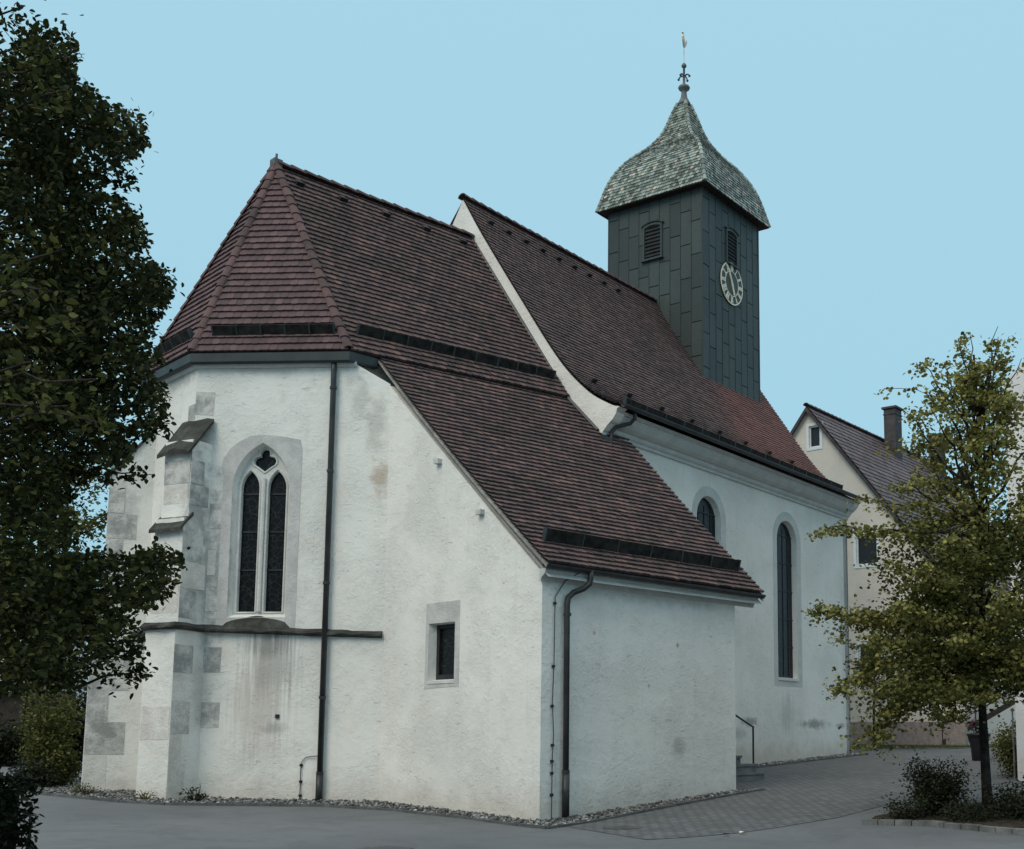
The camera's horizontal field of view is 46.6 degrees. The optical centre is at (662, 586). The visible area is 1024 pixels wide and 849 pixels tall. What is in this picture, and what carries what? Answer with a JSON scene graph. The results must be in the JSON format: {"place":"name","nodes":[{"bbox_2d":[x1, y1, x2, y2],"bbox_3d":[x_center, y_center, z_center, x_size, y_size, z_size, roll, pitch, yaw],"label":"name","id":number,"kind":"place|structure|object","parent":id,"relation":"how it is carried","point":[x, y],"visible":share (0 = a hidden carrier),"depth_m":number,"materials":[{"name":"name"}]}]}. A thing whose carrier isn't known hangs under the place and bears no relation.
{"place":"outdoors","nodes":[
{"label":"outdoors","id":0,"kind":"place"},
{"bbox_2d":[0,745,1023,848],"bbox_3d":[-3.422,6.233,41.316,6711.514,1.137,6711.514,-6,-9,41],"label":"road","id":1,"kind":"structure","parent":0,"point":[72,823],"depth_m":19.13,"materials":[{"name":"grey asphalt"}]},
{"bbox_2d":[0,711,32,765],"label":"shrub","id":2,"kind":"object","parent":1,"relation":"on","point":[8,743],"visible":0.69,"depth_m":35.36,"materials":[{"name":"green plant"}]},
{"bbox_2d":[0,762,48,848],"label":"bush","id":3,"kind":"object","parent":1,"relation":"on","point":[11,811],"visible":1,"depth_m":11.73,"materials":[{"name":"green plant"}]},
{"bbox_2d":[3,750,71,787],"bbox_3d":[-14.410,4.227,27.019,1.278,0.905,1.265,-3,-7,20],"label":"shrub","id":4,"kind":"object","parent":1,"relation":"on","point":[35,769],"visible":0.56,"depth_m":26.80,"materials":[{"name":"green plant"}]},
{"bbox_2d":[0,584,88,712],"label":"house","id":5,"kind":"structure","parent":1,"relation":"on","point":[67,658],"depth_m":58.24,"materials":[{"name":"white paint"}]},
{"bbox_2d":[12,684,87,785],"bbox_3d":[-14.516,3.498,27.896,1.701,2.532,1.678,-6,-9,41],"label":"shrub","id":6,"kind":"object","parent":1,"relation":"on","point":[67,764],"visible":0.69,"depth_m":27.67,"materials":[{"name":"green plant"}]},
{"bbox_2d":[20,671,86,779],"bbox_3d":[-15.136,3.450,29.778,2.136,2.992,2.333,-6,-9,41],"label":"shrub","id":7,"kind":"object","parent":1,"relation":"on","point":[80,747],"visible":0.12,"depth_m":29.62,"materials":[{"name":"green plant"}]},
{"bbox_2d":[0,0,190,705],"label":"broadleaf tree","id":8,"kind":"object","parent":1,"relation":"on","point":[67,310],"visible":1,"depth_m":10.49,"materials":[{"name":"green plant"}]},
{"bbox_2d":[355,845,412,848],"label":"manhole cover","id":9,"kind":"object","parent":1,"relation":"on","point":[388,847],"visible":1,"depth_m":17.19,"materials":[{"name":"metal"}]},
{"bbox_2d":[23,784,761,827],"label":"gravel","id":10,"kind":"structure","parent":1,"relation":"on","point":[126,795],"depth_m":24.20,"materials":[{"name":"grey gravel"}]},
{"bbox_2d":[70,782,101,794],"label":"weed","id":11,"kind":"object","parent":10,"relation":"on","point":[85,791],"visible":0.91,"depth_m":25.51,"materials":[{"name":"green plant"}]},
{"bbox_2d":[134,790,155,798],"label":"weed","id":12,"kind":"object","parent":10,"relation":"on","point":[143,796],"visible":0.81,"depth_m":24.43,"materials":[{"name":"green plant"}]},
{"bbox_2d":[179,784,211,801],"bbox_3d":[-9.756,4.316,24.413,0.590,0.400,0.572,-2,-7,14],"label":"weed","id":13,"kind":"object","parent":10,"relation":"on","point":[198,796],"visible":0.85,"depth_m":24.37,"materials":[{"name":"green plant"}]},
{"bbox_2d":[26,788,764,828],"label":"kerb","id":14,"kind":"structure","parent":1,"relation":"on","point":[395,810],"depth_m":23.80,"materials":[{"name":"stone"}]},
{"bbox_2d":[81,31,868,820],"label":"church","id":15,"kind":"structure","parent":1,"relation":"on","point":[477,505],"depth_m":26.25,"materials":[{"name":"paint"}]},
{"bbox_2d":[215,434,302,629],"bbox_3d":[-8.940,-1.190,26.084,1.820,4.430,0.460,0,-7,2],"label":"gothic window","id":16,"kind":"structure","parent":15,"relation":"in","point":[268,501],"depth_m":26.14,"materials":[{"name":"paint"}]},
{"bbox_2d":[424,600,459,688],"bbox_3d":[-4.436,1.217,24.220,1.160,1.780,0.336,-6,-9,41],"label":"small window","id":17,"kind":"structure","parent":15,"relation":"in","point":[448,635],"depth_m":24.28,"materials":[{"name":"paint"}]},
{"bbox_2d":[692,486,725,549],"bbox_3d":[1.273,-0.094,33.748,0.206,5.640,1.890,-5,-8,33],"label":"arched window","id":18,"kind":"structure","parent":15,"relation":"in","point":[702,509],"depth_m":34.18,"materials":[{"name":"paint"}]},
{"bbox_2d":[773,512,802,686],"bbox_3d":[3.897,0.400,37.777,0.370,5.640,1.920,-5,-8,33],"label":"arched window","id":19,"kind":"structure","parent":15,"relation":"in","point":[782,571],"depth_m":37.85,"materials":[{"name":"paint"}]},
{"bbox_2d":[756,753,868,767],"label":"kerb","id":20,"kind":"structure","parent":1,"relation":"on","point":[809,760],"depth_m":36.88,"materials":[{"name":"stone"}]},
{"bbox_2d":[790,402,1016,745],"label":"house","id":21,"kind":"structure","parent":1,"relation":"on","point":[836,449],"depth_m":51.48,"materials":[{"name":"paint"}]},
{"bbox_2d":[806,421,822,450],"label":"window","id":22,"kind":"structure","parent":21,"relation":"in","point":[814,435],"depth_m":53.15,"materials":[{"name":"white paint"}]},
{"bbox_2d":[853,530,879,568],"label":"window","id":23,"kind":"structure","parent":21,"relation":"in","point":[861,553],"depth_m":51.14,"materials":[{"name":"white paint"}]},
{"bbox_2d":[855,642,881,677],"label":"window","id":24,"kind":"structure","parent":21,"relation":"in","point":[857,654],"depth_m":50.69,"materials":[{"name":"white paint"}]},
{"bbox_2d":[942,691,1014,744],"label":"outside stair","id":25,"kind":"object","parent":21,"relation":"attached to","point":[995,712],"visible":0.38,"depth_m":47.59,"materials":[{"name":"beige concrete"}]},
{"bbox_2d":[859,746,996,748],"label":"kerb","id":26,"kind":"structure","parent":1,"relation":"on","point":[933,748],"depth_m":46.37,"materials":[{"name":"stone"}]},
{"bbox_2d":[862,819,1023,835],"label":"kerb","id":27,"kind":"structure","parent":1,"relation":"on","point":[951,825],"depth_m":18.93,"materials":[{"name":"stone"}]},
{"bbox_2d":[872,803,1023,827],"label":"planting bed","id":28,"kind":"object","parent":1,"relation":"on","point":[1012,823],"visible":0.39,"depth_m":19.40,"materials":[{"name":"soil"}]},
{"bbox_2d":[876,792,937,819],"bbox_3d":[4.198,3.771,20.182,1.069,0.498,1.063,-6,-9,41],"label":"ground plant","id":29,"kind":"object","parent":28,"relation":"on","point":[901,809],"visible":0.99,"depth_m":20.01,"materials":[{"name":"green plant"}]},
{"bbox_2d":[800,327,1023,809],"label":"linden tree","id":30,"kind":"object","parent":28,"relation":"on","point":[969,653],"visible":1,"depth_m":20.85,"materials":[{"name":"green plant"}]},
{"bbox_2d":[892,748,982,815],"bbox_3d":[4.854,3.436,20.635,1.520,1.184,1.496,-6,-9,41],"label":"rose bush","id":31,"kind":"object","parent":28,"relation":"on","point":[934,787],"visible":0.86,"depth_m":20.37,"materials":[{"name":"green plant"}]},
{"bbox_2d":[926,792,1009,821],"bbox_3d":[5.169,3.702,19.703,1.295,0.490,1.347,2,-7,-15],"label":"ground plant","id":32,"kind":"object","parent":28,"relation":"on","point":[978,812],"visible":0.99,"depth_m":19.50,"materials":[{"name":"green plant"}]},
{"bbox_2d":[966,772,1023,819],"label":"rose bush","id":33,"kind":"object","parent":28,"relation":"on","point":[1014,805],"visible":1,"depth_m":19.55,"materials":[{"name":"green plant"}]},
{"bbox_2d":[1004,361,1023,780],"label":"house","id":34,"kind":"structure","parent":1,"relation":"on","point":[1019,705],"depth_m":27.79,"materials":[{"name":"white paint"}]},
{"bbox_2d":[0,0,1023,702],"label":"sky","id":35,"kind":"structure","parent":0,"point":[880,143],"materials":[{"name":"blue"}]},
{"bbox_2d":[568,749,1021,838],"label":"paving","id":36,"kind":"structure","parent":0,"point":[799,793],"depth_m":24.45,"materials":[{"name":"grey stone"}]},
{"bbox_2d":[603,825,642,829],"bbox_3d":[-0.682,4.224,20.494,0.720,0.045,0.720,-6,-9,41],"label":"manhole cover","id":37,"kind":"object","parent":36,"relation":"on","point":[619,827],"visible":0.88,"depth_m":20.37,"materials":[{"name":"metal"}]},
{"bbox_2d":[736,755,765,781],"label":"stone steps","id":38,"kind":"structure","parent":36,"relation":"on","point":[746,772],"depth_m":28.97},
{"bbox_2d":[735,714,753,763],"bbox_3d":[1.366,3.418,28.473,0.048,1.824,2.809,-6,-9,41],"label":"handrail","id":39,"kind":"object","parent":38,"relation":"on","point":[743,720],"visible":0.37,"depth_m":29.40,"materials":[{"name":"black metal"}]},
{"bbox_2d":[849,640,899,749],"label":"sapling","id":40,"kind":"object","parent":36,"relation":"on","point":[856,648],"visible":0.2,"depth_m":45.40,"materials":[{"name":"green plant"}]},
{"bbox_2d":[966,733,990,760],"bbox_3d":[9.582,4.865,35.489,0.720,0.820,0.720,-6,-9,41],"label":"planter","id":41,"kind":"object","parent":36,"relation":"on","point":[973,740],"visible":0.6,"depth_m":35.29,"materials":[{"name":"plastic"}]},
{"bbox_2d":[963,717,978,732],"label":"flowering plant","id":42,"kind":"object","parent":41,"relation":"in","point":[975,724],"visible":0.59,"depth_m":35.52,"materials":[{"name":"red plant"}]},
{"bbox_2d":[988,718,1017,776],"bbox_3d":[8.767,3.833,28.290,2.250,1.548,1.813,-6,-9,41],"label":"hedge","id":43,"kind":"object","parent":36,"relation":"on","point":[1007,744],"visible":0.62,"depth_m":28.28,"materials":[{"name":"green plant"}]},
{"bbox_2d":[1010,708,1015,778],"bbox_3d":[8.291,3.759,27.677,0.092,1.780,0.092,-2,-7,19],"label":"marker pole","id":44,"kind":"object","parent":36,"relation":"on","point":[1011,710],"visible":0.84,"depth_m":27.66,"materials":[{"name":"grey metal"}]},
{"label":"gravel bed","id":45,"kind":"structure","parent":36,"relation":"on","visible":0},
{"bbox_2d":[756,753,862,766],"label":"gravel","id":46,"kind":"structure","parent":45,"relation":"on","point":[801,759],"depth_m":37.43,"materials":[{"name":"grey gravel"}]},
{"bbox_2d":[851,744,991,748],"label":"lawn grass","id":47,"kind":"structure","parent":0,"point":[918,746],"depth_m":46.86,"materials":[{"name":"green plant"}]},
{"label":"verge","id":48,"kind":"structure","parent":0,"visible":0},
{"bbox_2d":[0,683,87,747],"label":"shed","id":49,"kind":"structure","parent":48,"relation":"on","point":[8,705],"depth_m":41.74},
{"bbox_2d":[0,457,112,740],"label":"broadleaf tree","id":50,"kind":"object","parent":48,"relation":"on","point":[84,529],"visible":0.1,"depth_m":40.42,"materials":[{"name":"green plant"}]}
]}

